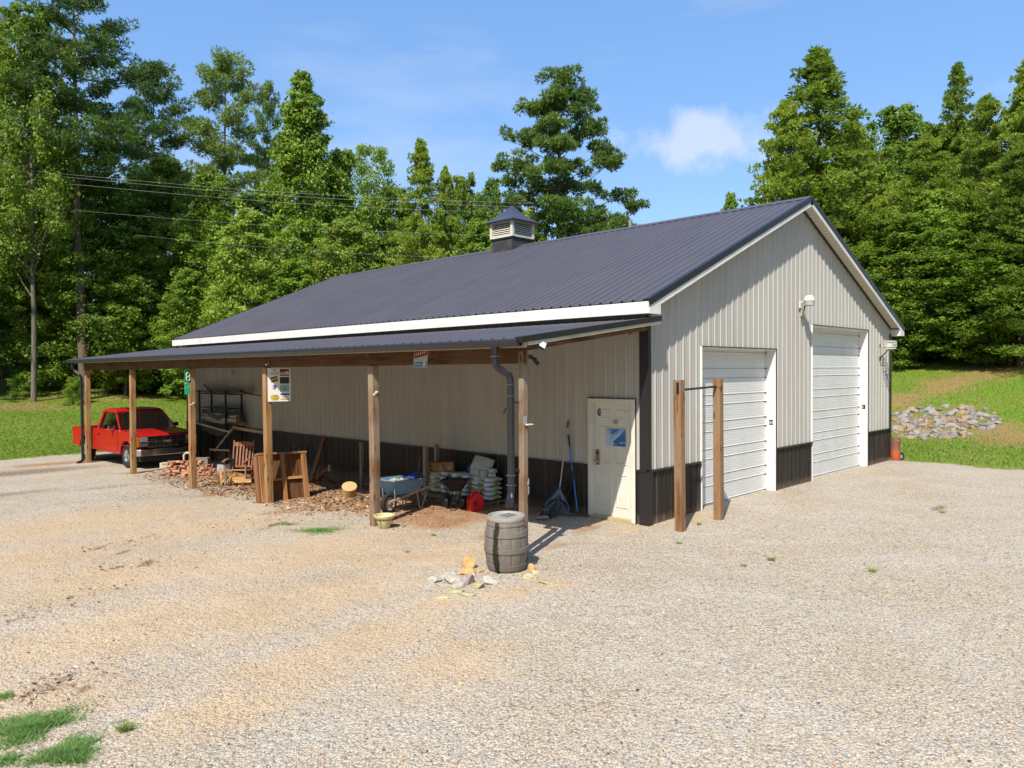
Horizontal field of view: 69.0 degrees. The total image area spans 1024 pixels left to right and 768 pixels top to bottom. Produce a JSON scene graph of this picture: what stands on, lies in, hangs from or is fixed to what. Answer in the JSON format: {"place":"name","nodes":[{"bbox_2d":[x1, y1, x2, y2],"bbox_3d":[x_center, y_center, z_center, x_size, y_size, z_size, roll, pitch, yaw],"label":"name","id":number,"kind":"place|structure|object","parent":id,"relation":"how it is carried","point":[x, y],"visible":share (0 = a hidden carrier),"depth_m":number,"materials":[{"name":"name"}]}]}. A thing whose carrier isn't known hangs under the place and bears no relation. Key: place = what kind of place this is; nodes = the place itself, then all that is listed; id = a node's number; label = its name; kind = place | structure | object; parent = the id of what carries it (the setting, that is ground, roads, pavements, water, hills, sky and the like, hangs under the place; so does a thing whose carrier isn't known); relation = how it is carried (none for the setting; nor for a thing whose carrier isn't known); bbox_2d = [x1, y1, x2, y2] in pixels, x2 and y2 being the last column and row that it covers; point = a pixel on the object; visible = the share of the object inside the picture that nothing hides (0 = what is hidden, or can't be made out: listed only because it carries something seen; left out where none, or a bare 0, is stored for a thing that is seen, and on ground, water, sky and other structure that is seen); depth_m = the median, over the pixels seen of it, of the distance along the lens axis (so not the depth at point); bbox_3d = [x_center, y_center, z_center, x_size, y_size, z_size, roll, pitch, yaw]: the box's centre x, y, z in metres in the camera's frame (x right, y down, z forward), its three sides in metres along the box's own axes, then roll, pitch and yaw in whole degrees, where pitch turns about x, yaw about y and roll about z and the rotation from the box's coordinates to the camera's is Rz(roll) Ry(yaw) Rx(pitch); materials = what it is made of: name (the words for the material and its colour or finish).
{"place":"outdoors","nodes":[
{"label":"outdoors","id":0,"kind":"place"},
{"bbox_2d":[0,451,1023,767],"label":"gravel yard","id":1,"kind":"structure","parent":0,"point":[36,481],"depth_m":8.04,"materials":[{"name":"gravel"}]},
{"bbox_2d":[0,747,27,767],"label":"grass patch","id":2,"kind":"object","parent":1,"relation":"on","point":[6,759],"visible":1,"depth_m":5.20,"materials":[{"name":"plant"}]},
{"bbox_2d":[0,697,96,751],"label":"grass patch","id":3,"kind":"object","parent":1,"relation":"on","point":[26,727],"visible":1,"depth_m":5.69,"materials":[{"name":"plant"}]},
{"bbox_2d":[8,724,114,767],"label":"grass patch","id":4,"kind":"object","parent":1,"relation":"on","point":[76,744],"visible":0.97,"depth_m":5.27,"materials":[{"name":"plant"}]},
{"bbox_2d":[113,716,140,733],"bbox_3d":[-2.924,2.585,5.633,0.206,0.083,0.198,0,1,6],"label":"weed","id":5,"kind":"object","parent":1,"relation":"on","point":[124,726],"visible":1,"depth_m":5.64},
{"bbox_2d":[72,407,197,467],"bbox_3d":[-12.611,1.676,24.739,5.360,1.790,2.220,1,1,40],"label":"pickup truck","id":6,"kind":"object","parent":1,"relation":"on","point":[160,435],"visible":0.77,"depth_m":23.55,"materials":[{"name":"red metal"}]},
{"bbox_2d":[198,389,242,464],"bbox_3d":[-9.286,1.374,23.722,2.250,2.360,0.450,1,1,44],"label":"storage rack","id":7,"kind":"object","parent":1,"relation":"on","point":[225,394],"visible":0.71,"depth_m":23.36,"materials":[{"name":"metal"}]},
{"bbox_2d":[201,420,233,435],"bbox_3d":[-9.309,1.413,23.521,2.300,0.471,0.020,1,1,44],"label":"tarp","id":8,"kind":"object","parent":7,"relation":"hanging from","point":[214,431],"visible":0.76,"depth_m":23.59,"materials":[{"name":"plastic"}]},
{"bbox_2d":[219,467,251,485],"bbox_3d":[-7.171,2.373,19.071,0.994,0.522,0.324,0,1,19],"label":"broken frame","id":9,"kind":"object","parent":1,"relation":"on","point":[230,481],"visible":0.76,"depth_m":19.07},
{"bbox_2d":[221,440,254,484],"bbox_3d":[-7.110,2.070,19.420,0.630,1.141,0.914,0,1,0],"label":"rocking chair","id":10,"kind":"object","parent":1,"relation":"on","point":[244,444],"visible":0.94,"depth_m":19.67,"materials":[{"name":"brown wood"}]},
{"bbox_2d":[253,451,309,503],"bbox_3d":[-5.068,2.057,16.436,1.190,1.095,0.200,1,-13,-44],"label":"wooden panel","id":11,"kind":"object","parent":1,"relation":"on","point":[290,475],"visible":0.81,"depth_m":16.44,"materials":[{"name":"wood"}]},
{"bbox_2d":[309,438,325,481],"bbox_3d":[-5.135,1.996,19.660,0.110,1.108,0.710,0,1,17],"label":"board","id":12,"kind":"object","parent":1,"relation":"on","point":[316,461],"visible":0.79,"depth_m":19.63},
{"bbox_2d":[291,524,355,536],"bbox_3d":[-3.326,2.512,12.787,1.344,0.062,0.946,-1,1,-17],"label":"grass patch","id":13,"kind":"object","parent":1,"relation":"on","point":[319,530],"visible":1,"depth_m":12.81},
{"bbox_2d":[342,481,356,497],"bbox_3d":[-3.599,2.362,16.496,0.330,0.264,0.330,14,32,11],"label":"stump","id":14,"kind":"object","parent":1,"relation":"on","point":[349,489],"visible":0.93,"depth_m":16.39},
{"bbox_2d":[359,442,363,486],"bbox_3d":[-3.644,1.958,18.072,0.060,1.105,0.090,1,1,44],"label":"board","id":15,"kind":"object","parent":1,"relation":"on","point":[361,453],"visible":0.88,"depth_m":18.05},
{"bbox_2d":[373,513,394,528],"bbox_3d":[-2.233,2.402,13.048,0.380,0.230,0.380,1,1,44],"label":"flower pot","id":16,"kind":"object","parent":1,"relation":"on","point":[384,520],"visible":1,"depth_m":12.95,"materials":[{"name":"ceramic"}]},
{"bbox_2d":[380,475,439,512],"bbox_3d":[-2.079,2.170,14.901,0.678,0.681,1.475,0,1,36],"label":"wheelbarrow","id":17,"kind":"object","parent":1,"relation":"on","point":[389,499],"visible":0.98,"depth_m":14.52,"materials":[{"name":"paint"}]},
{"bbox_2d":[423,446,428,500],"bbox_3d":[-1.839,1.906,15.883,0.070,1.149,0.090,1,1,44],"label":"rack post","id":18,"kind":"object","parent":1,"relation":"on","point":[425,461],"visible":0.78,"depth_m":15.85,"materials":[{"name":"wood"}]},
{"bbox_2d":[440,475,469,510],"bbox_3d":[-1.137,2.167,14.829,0.561,0.631,0.474,0,1,14],"label":"spreader","id":19,"kind":"object","parent":1,"relation":"on","point":[456,484],"visible":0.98,"depth_m":14.72,"materials":[{"name":"black plastic"}]},
{"bbox_2d":[428,490,505,506],"bbox_3d":[-1.016,2.396,15.677,2.100,0.105,0.480,1,1,44],"label":"pallet","id":20,"kind":"object","parent":1,"relation":"on","point":[496,502],"visible":0.38,"depth_m":15.48,"materials":[{"name":"brown wood"}]},
{"bbox_2d":[429,487,448,492],"bbox_3d":[-1.504,2.288,16.160,0.620,0.114,0.400,1,1,44],"label":"soil bag","id":21,"kind":"object","parent":20,"relation":"on","point":[433,489],"visible":0.49,"depth_m":15.99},
{"bbox_2d":[428,483,447,488],"bbox_3d":[-1.514,2.195,16.145,0.620,0.113,0.400,2,1,44],"label":"soil bag","id":22,"kind":"object","parent":21,"relation":"on","point":[440,486],"visible":0.34,"depth_m":15.94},
{"bbox_2d":[428,479,442,483],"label":"soil bag","id":23,"kind":"object","parent":22,"relation":"on","point":[433,480],"visible":0.15,"depth_m":16.09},
{"bbox_2d":[428,474,446,479],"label":"soil bag","id":24,"kind":"object","parent":23,"relation":"on","point":[436,477],"visible":0.37,"depth_m":16.01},
{"bbox_2d":[428,471,456,475],"bbox_3d":[-1.490,1.917,16.126,0.620,0.114,0.400,0,0,43],"label":"soil bag","id":25,"kind":"object","parent":24,"relation":"on","point":[443,473],"visible":0.53,"depth_m":15.95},
{"bbox_2d":[428,461,455,471],"bbox_3d":[-1.516,1.770,16.021,0.580,0.180,0.202,-3,1,9],"label":"cardboard box","id":26,"kind":"object","parent":25,"relation":"on","point":[443,466],"visible":1,"depth_m":15.93,"materials":[{"name":"cardboard"}]},
{"bbox_2d":[483,495,500,500],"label":"soil bag","id":27,"kind":"object","parent":20,"relation":"on","point":[490,498],"visible":0.43,"depth_m":14.97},
{"bbox_2d":[469,489,501,496],"bbox_3d":[-0.541,2.206,15.189,0.400,0.113,0.620,-2,3,-44],"label":"soil bag","id":28,"kind":"object","parent":27,"relation":"on","point":[489,494],"visible":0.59,"depth_m":14.98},
{"bbox_2d":[469,485,501,491],"bbox_3d":[-0.535,2.113,15.220,0.620,0.114,0.400,1,2,44],"label":"soil bag","id":29,"kind":"object","parent":28,"relation":"on","point":[488,489],"visible":0.69,"depth_m":15.05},
{"bbox_2d":[468,480,501,486],"bbox_3d":[-0.558,2.020,15.205,0.620,0.113,0.400,1,2,43],"label":"soil bag","id":30,"kind":"object","parent":29,"relation":"on","point":[483,484],"visible":0.74,"depth_m":15.03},
{"bbox_2d":[469,475,501,482],"bbox_3d":[-0.531,1.927,15.199,0.400,0.114,0.620,-1,2,-45],"label":"soil bag","id":31,"kind":"object","parent":30,"relation":"on","point":[486,479],"visible":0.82,"depth_m":15.03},
{"bbox_2d":[470,469,482,475],"bbox_3d":[-0.698,1.811,15.310,0.200,0.120,0.300,-1,1,-35],"label":"box","id":32,"kind":"object","parent":31,"relation":"on","point":[474,472],"visible":0.73,"depth_m":15.20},
{"bbox_2d":[470,455,494,472],"bbox_3d":[-0.607,1.652,15.329,0.460,0.340,0.145,12,-33,20],"label":"crumpled bag","id":33,"kind":"object","parent":32,"relation":"on","point":[481,463],"visible":0.94,"depth_m":15.27,"materials":[{"name":"plastic"}]},
{"bbox_2d":[467,489,483,511],"bbox_3d":[-0.713,2.267,14.546,0.301,0.405,0.202,-1,1,-26],"label":"gas can","id":34,"kind":"object","parent":1,"relation":"on","point":[475,500],"visible":1,"depth_m":14.47,"materials":[{"name":"red plastic"}]},
{"bbox_2d":[66,196,904,558],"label":"metal building","id":35,"kind":"structure","parent":1,"relation":"on","point":[630,324],"depth_m":16.32,"materials":[{"name":"beige"}]},
{"bbox_2d":[267,368,290,401],"bbox_3d":[-4.984,0.015,15.953,0.475,0.715,0.011,-1,1,-28],"label":"poster","id":36,"kind":"object","parent":35,"relation":"attached to","point":[279,384],"visible":1,"depth_m":15.95,"materials":[{"name":"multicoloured paper"}]},
{"bbox_2d":[413,351,427,367],"bbox_3d":[-1.493,-0.416,12.181,0.330,0.290,0.010,4,0,40],"label":"beam sign","id":37,"kind":"object","parent":35,"relation":"attached to","point":[420,358],"visible":0.94,"depth_m":12.17,"materials":[{"name":"multicoloured metal"}]},
{"bbox_2d":[587,397,636,523],"bbox_3d":[1.813,1.356,13.373,1.074,2.216,0.160,1,1,44],"label":"entry door","id":38,"kind":"structure","parent":35,"relation":"in","point":[612,470],"depth_m":13.41,"materials":[{"name":"white metal"}]},
{"bbox_2d":[606,428,624,446],"bbox_3d":[1.855,0.946,13.344,0.433,0.330,0.007,1,1,44],"label":"poster","id":39,"kind":"object","parent":38,"relation":"attached to","point":[615,437],"depth_m":13.34,"materials":[{"name":"paper"}]},
{"bbox_2d":[700,346,776,510],"bbox_3d":[4.583,0.858,15.265,0.295,3.210,3.156,1,1,44],"label":"garage door","id":40,"kind":"structure","parent":35,"relation":"in","point":[749,375],"depth_m":15.65,"materials":[{"name":"metal"}]},
{"bbox_2d":[799,295,814,318],"bbox_3d":[6.753,-1.759,17.024,0.350,0.522,0.254,2,3,66],"label":"security light","id":41,"kind":"object","parent":35,"relation":"attached to","point":[808,300],"visible":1,"depth_m":16.92,"materials":[{"name":"plastic"}]},
{"bbox_2d":[811,324,868,480],"bbox_3d":[8.310,0.463,19.068,0.295,3.818,3.692,1,1,44],"label":"garage door","id":42,"kind":"structure","parent":35,"relation":"in","point":[839,355],"depth_m":19.42,"materials":[{"name":"metal"}]},
{"bbox_2d":[484,511,528,573],"bbox_3d":[-0.078,2.163,10.186,0.616,0.759,0.616,3,5,44],"label":"rain barrel","id":43,"kind":"object","parent":1,"relation":"on","point":[506,546],"visible":1,"depth_m":9.95,"materials":[{"name":"plastic"}]},
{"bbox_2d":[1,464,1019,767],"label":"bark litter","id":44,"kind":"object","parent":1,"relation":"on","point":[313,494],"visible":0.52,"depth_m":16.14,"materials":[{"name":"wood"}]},
{"bbox_2d":[538,463,571,518],"bbox_3d":[0.776,1.982,13.877,0.367,0.956,0.619,1,1,44],"label":"hand cart","id":45,"kind":"object","parent":1,"relation":"on","point":[550,511],"visible":0.93,"depth_m":13.91,"materials":[{"name":"metal"}]},
{"bbox_2d":[544,421,569,514],"bbox_3d":[0.893,1.577,13.799,0.580,1.758,0.268,-1,1,-32],"label":"leaf rake","id":46,"kind":"object","parent":1,"relation":"on","point":[559,492],"visible":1,"depth_m":13.80,"materials":[{"name":"metal"}]},
{"bbox_2d":[567,435,589,516],"bbox_3d":[1.214,1.696,13.821,0.408,1.476,0.428,0,1,0],"label":"garden rake","id":47,"kind":"object","parent":1,"relation":"on","point":[577,514],"visible":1,"depth_m":13.83,"materials":[{"name":"blue metal"}]},
{"bbox_2d":[673,379,723,531],"bbox_3d":[3.183,1.228,12.739,0.237,2.610,1.528,1,1,44],"label":"bar frame","id":48,"kind":"object","parent":1,"relation":"on","point":[679,389],"visible":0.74,"depth_m":12.42,"materials":[{"name":"wood"}]},
{"bbox_2d":[890,437,899,460],"bbox_3d":[11.094,1.879,21.580,0.270,0.665,0.270,1,1,44],"label":"steel tank","id":49,"kind":"object","parent":1,"relation":"on","point":[894,448],"visible":0.99,"depth_m":21.47,"materials":[{"name":"metal"}]},
{"bbox_2d":[0,354,1023,469],"bbox_3d":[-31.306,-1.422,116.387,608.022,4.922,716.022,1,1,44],"label":"lawn","id":50,"kind":"structure","parent":0,"point":[949,365],"depth_m":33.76,"materials":[{"name":"plant"}]},
{"bbox_2d":[0,371,48,398],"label":"shrub","id":51,"kind":"object","parent":50,"relation":"on","point":[25,390],"visible":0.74,"depth_m":40.75,"materials":[{"name":"green plant"}]},
{"bbox_2d":[0,161,75,390],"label":"broadleaf tree","id":52,"kind":"object","parent":50,"relation":"on","point":[12,288],"visible":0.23,"depth_m":41.91,"materials":[{"name":"green plant"}]},
{"bbox_2d":[0,36,81,341],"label":"broadleaf tree","id":53,"kind":"object","parent":50,"relation":"on","point":[2,40],"visible":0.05,"depth_m":45.32,"materials":[{"name":"green plant"}]},
{"bbox_2d":[0,236,91,390],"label":"broadleaf tree","id":54,"kind":"object","parent":50,"relation":"on","point":[19,310],"visible":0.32,"depth_m":42.60,"materials":[{"name":"green plant"}]},
{"bbox_2d":[0,1,102,401],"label":"broadleaf tree","id":55,"kind":"object","parent":50,"relation":"on","point":[48,185],"visible":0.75,"depth_m":38.46,"materials":[{"name":"green plant"}]},
{"bbox_2d":[2,121,121,330],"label":"broadleaf tree","id":56,"kind":"object","parent":50,"relation":"on","point":[91,198],"visible":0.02,"depth_m":48.12,"materials":[{"name":"green plant"}]},
{"bbox_2d":[59,376,84,405],"bbox_3d":[-22.867,0.461,38.987,1.432,1.819,1.513,-1,1,-14],"label":"shrub","id":57,"kind":"object","parent":50,"relation":"on","point":[72,393],"visible":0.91,"depth_m":38.87,"materials":[{"name":"green plant"}]},
{"bbox_2d":[0,0,175,398],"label":"pine tree","id":58,"kind":"object","parent":50,"relation":"on","point":[108,152],"visible":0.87,"depth_m":39.61,"materials":[{"name":"green plant"}]},
{"bbox_2d":[8,177,178,393],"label":"broadleaf tree","id":59,"kind":"object","parent":50,"relation":"on","point":[96,253],"visible":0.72,"depth_m":41.31,"materials":[{"name":"green plant"}]},
{"bbox_2d":[74,249,172,395],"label":"broadleaf tree","id":60,"kind":"object","parent":50,"relation":"on","point":[122,376],"visible":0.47,"depth_m":41.84,"materials":[{"name":"green plant"}]},
{"bbox_2d":[93,213,185,390],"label":"broadleaf tree","id":61,"kind":"object","parent":50,"relation":"on","point":[164,242],"visible":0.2,"depth_m":43.95,"materials":[{"name":"green plant"}]},
{"bbox_2d":[84,155,212,385],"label":"broadleaf tree","id":62,"kind":"object","parent":50,"relation":"on","point":[163,170],"visible":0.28,"depth_m":46.74,"materials":[{"name":"green plant"}]},
{"bbox_2d":[113,58,194,240],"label":"pine tree","id":63,"kind":"object","parent":50,"relation":"on","point":[160,96],"visible":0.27,"depth_m":49.42,"materials":[{"name":"green plant"}]},
{"bbox_2d":[139,267,222,396],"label":"broadleaf tree","id":64,"kind":"object","parent":50,"relation":"on","point":[178,300],"visible":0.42,"depth_m":41.11,"materials":[{"name":"green plant"}]},
{"bbox_2d":[153,171,258,375],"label":"broadleaf tree","id":65,"kind":"object","parent":50,"relation":"on","point":[216,216],"visible":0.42,"depth_m":43.98,"materials":[{"name":"green plant"}]},
{"bbox_2d":[177,237,263,336],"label":"broadleaf tree","id":66,"kind":"object","parent":50,"relation":"on","point":[205,285],"visible":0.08,"depth_m":41.69,"materials":[{"name":"green plant"}]},
{"bbox_2d":[168,45,276,300],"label":"pine tree","id":67,"kind":"object","parent":50,"relation":"on","point":[222,160],"visible":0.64,"depth_m":51.12,"materials":[{"name":"green plant"}]},
{"bbox_2d":[191,206,294,328],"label":"broadleaf tree","id":68,"kind":"object","parent":50,"relation":"on","point":[228,262],"visible":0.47,"depth_m":40.08,"materials":[{"name":"green plant"}]},
{"bbox_2d":[245,78,287,274],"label":"pine tree","id":69,"kind":"object","parent":50,"relation":"on","point":[268,109],"visible":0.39,"depth_m":57.37,"materials":[{"name":"green plant"}]},
{"bbox_2d":[256,258,319,303],"bbox_3d":[-11.605,-2.475,39.681,6.026,8.492,6.449,0,1,35],"label":"broadleaf tree","id":70,"kind":"object","parent":50,"relation":"on","point":[298,274],"visible":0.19,"depth_m":39.37,"materials":[{"name":"green plant"}]},
{"bbox_2d":[248,68,352,303],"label":"broadleaf tree","id":71,"kind":"object","parent":50,"relation":"on","point":[301,140],"visible":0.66,"depth_m":44.94,"materials":[{"name":"green plant"}]},
{"bbox_2d":[307,216,386,282],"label":"broadleaf tree","id":72,"kind":"object","parent":50,"relation":"on","point":[333,265],"visible":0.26,"depth_m":40.13,"materials":[{"name":"green plant"}]},
{"bbox_2d":[312,148,382,268],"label":"broadleaf tree","id":73,"kind":"object","parent":50,"relation":"on","point":[344,159],"visible":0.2,"depth_m":48.35,"materials":[{"name":"green plant"}]},
{"bbox_2d":[337,142,400,262],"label":"broadleaf tree","id":74,"kind":"object","parent":50,"relation":"on","point":[362,150],"visible":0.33,"depth_m":53.01,"materials":[{"name":"green plant"}]},
{"bbox_2d":[355,183,420,267],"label":"broadleaf tree","id":75,"kind":"object","parent":50,"relation":"on","point":[389,193],"visible":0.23,"depth_m":51.01,"materials":[{"name":"green plant"}]},
{"bbox_2d":[382,137,455,267],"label":"cedar tree","id":76,"kind":"object","parent":50,"relation":"on","point":[422,165],"visible":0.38,"depth_m":46.44,"materials":[{"name":"plant"}]},
{"bbox_2d":[418,165,466,259],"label":"cedar tree","id":77,"kind":"object","parent":50,"relation":"on","point":[447,191],"visible":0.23,"depth_m":47.52,"materials":[{"name":"plant"}]},
{"bbox_2d":[439,171,489,254],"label":"broadleaf tree","id":78,"kind":"object","parent":50,"relation":"on","point":[464,195],"visible":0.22,"depth_m":52.08,"materials":[{"name":"green plant"}]},
{"bbox_2d":[449,218,491,256],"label":"broadleaf tree","id":79,"kind":"object","parent":50,"relation":"on","point":[478,231],"visible":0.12,"depth_m":43.42,"materials":[{"name":"green plant"}]},
{"bbox_2d":[481,180,503,241],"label":"broadleaf tree","id":80,"kind":"object","parent":50,"relation":"on","point":[490,193],"visible":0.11,"depth_m":56.53,"materials":[{"name":"green plant"}]},
{"bbox_2d":[4,148,1005,273],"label":"woods","id":81,"kind":"object","parent":50,"relation":"on","point":[247,192],"depth_m":57.38,"materials":[{"name":"green plant"}]},
{"bbox_2d":[522,208,548,242],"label":"broadleaf tree","id":82,"kind":"object","parent":50,"relation":"on","point":[526,214],"visible":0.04,"depth_m":49.14,"materials":[{"name":"green plant"}]},
{"bbox_2d":[482,63,651,240],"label":"pine tree","id":83,"kind":"object","parent":50,"relation":"on","point":[565,214],"visible":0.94,"depth_m":42.06,"materials":[{"name":"green plant"}]},
{"bbox_2d":[720,191,738,210],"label":"broadleaf tree","id":84,"kind":"object","parent":50,"relation":"on","point":[730,202],"visible":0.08,"depth_m":61.54,"materials":[{"name":"green plant"}]},
{"bbox_2d":[747,98,849,243],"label":"cedar tree","id":85,"kind":"object","parent":50,"relation":"on","point":[786,132],"visible":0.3,"depth_m":42.28,"materials":[{"name":"plant"}]},
{"bbox_2d":[737,44,901,290],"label":"cedar tree","id":86,"kind":"object","parent":50,"relation":"on","point":[818,95],"visible":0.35,"depth_m":42.51,"materials":[{"name":"plant"}]},
{"bbox_2d":[804,126,913,229],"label":"broadleaf tree","id":87,"kind":"object","parent":50,"relation":"on","point":[887,151],"visible":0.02,"depth_m":48.27,"materials":[{"name":"green plant"}]},
{"bbox_2d":[825,117,902,316],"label":"cedar tree","id":88,"kind":"object","parent":50,"relation":"on","point":[866,180],"visible":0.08,"depth_m":43.88,"materials":[{"name":"plant"}]},
{"bbox_2d":[857,161,909,275],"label":"broadleaf tree","id":89,"kind":"object","parent":50,"relation":"on","point":[884,176],"visible":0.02,"depth_m":46.23,"materials":[{"name":"green plant"}]},
{"bbox_2d":[850,195,949,357],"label":"cedar tree","id":90,"kind":"object","parent":50,"relation":"on","point":[881,201],"visible":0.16,"depth_m":42.23,"materials":[{"name":"plant"}]},
{"bbox_2d":[866,101,950,208],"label":"broadleaf tree","id":91,"kind":"object","parent":50,"relation":"on","point":[902,126],"visible":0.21,"depth_m":52.71,"materials":[{"name":"green plant"}]},
{"bbox_2d":[892,321,931,369],"bbox_3d":[21.121,-2.107,41.085,4.450,3.045,4.446,-1,1,-33],"label":"shrub","id":92,"kind":"object","parent":50,"relation":"on","point":[903,362],"visible":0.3,"depth_m":39.84,"materials":[{"name":"green plant"}]},
{"bbox_2d":[860,213,975,362],"bbox_3d":[21.507,-5.083,40.739,7.306,8.562,6.826,-1,1,-28],"label":"broadleaf tree","id":93,"kind":"object","parent":50,"relation":"on","point":[906,226],"visible":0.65,"depth_m":39.90,"materials":[{"name":"green plant"}]},
{"bbox_2d":[879,187,987,358],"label":"broadleaf tree","id":94,"kind":"object","parent":50,"relation":"on","point":[934,202],"visible":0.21,"depth_m":41.15,"materials":[{"name":"green plant"}]},
{"bbox_2d":[881,132,989,344],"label":"cedar tree","id":95,"kind":"object","parent":50,"relation":"on","point":[924,162],"visible":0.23,"depth_m":43.24,"materials":[{"name":"plant"}]},
{"bbox_2d":[901,118,993,210],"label":"broadleaf tree","id":96,"kind":"object","parent":50,"relation":"on","point":[953,146],"visible":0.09,"depth_m":50.16,"materials":[{"name":"green plant"}]},
{"bbox_2d":[886,211,1023,363],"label":"broadleaf tree","id":97,"kind":"object","parent":50,"relation":"on","point":[974,222],"visible":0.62,"depth_m":37.78,"materials":[{"name":"green plant"}]},
{"bbox_2d":[929,61,983,211],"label":"cedar tree","id":98,"kind":"object","parent":50,"relation":"on","point":[953,101],"visible":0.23,"depth_m":50.38,"materials":[{"name":"plant"}]},
{"bbox_2d":[922,141,1023,366],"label":"cedar tree","id":99,"kind":"object","parent":50,"relation":"on","point":[1011,168],"visible":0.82,"depth_m":36.44,"materials":[{"name":"plant"}]},
{"bbox_2d":[942,92,1014,232],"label":"cedar tree","id":100,"kind":"object","parent":50,"relation":"on","point":[985,108],"visible":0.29,"depth_m":44.38,"materials":[{"name":"plant"}]},
{"bbox_2d":[965,304,1022,359],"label":"shrub","id":101,"kind":"object","parent":50,"relation":"on","point":[991,354],"visible":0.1,"depth_m":37.78,"materials":[{"name":"green plant"}]},
{"bbox_2d":[965,58,1023,274],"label":"cedar tree","id":102,"kind":"object","parent":50,"relation":"on","point":[1014,117],"visible":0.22,"depth_m":42.77,"materials":[{"name":"plant"}]},
{"bbox_2d":[0,0,1023,276],"label":"sky","id":103,"kind":"structure","parent":0,"point":[688,89],"materials":[{"name":"blue"}]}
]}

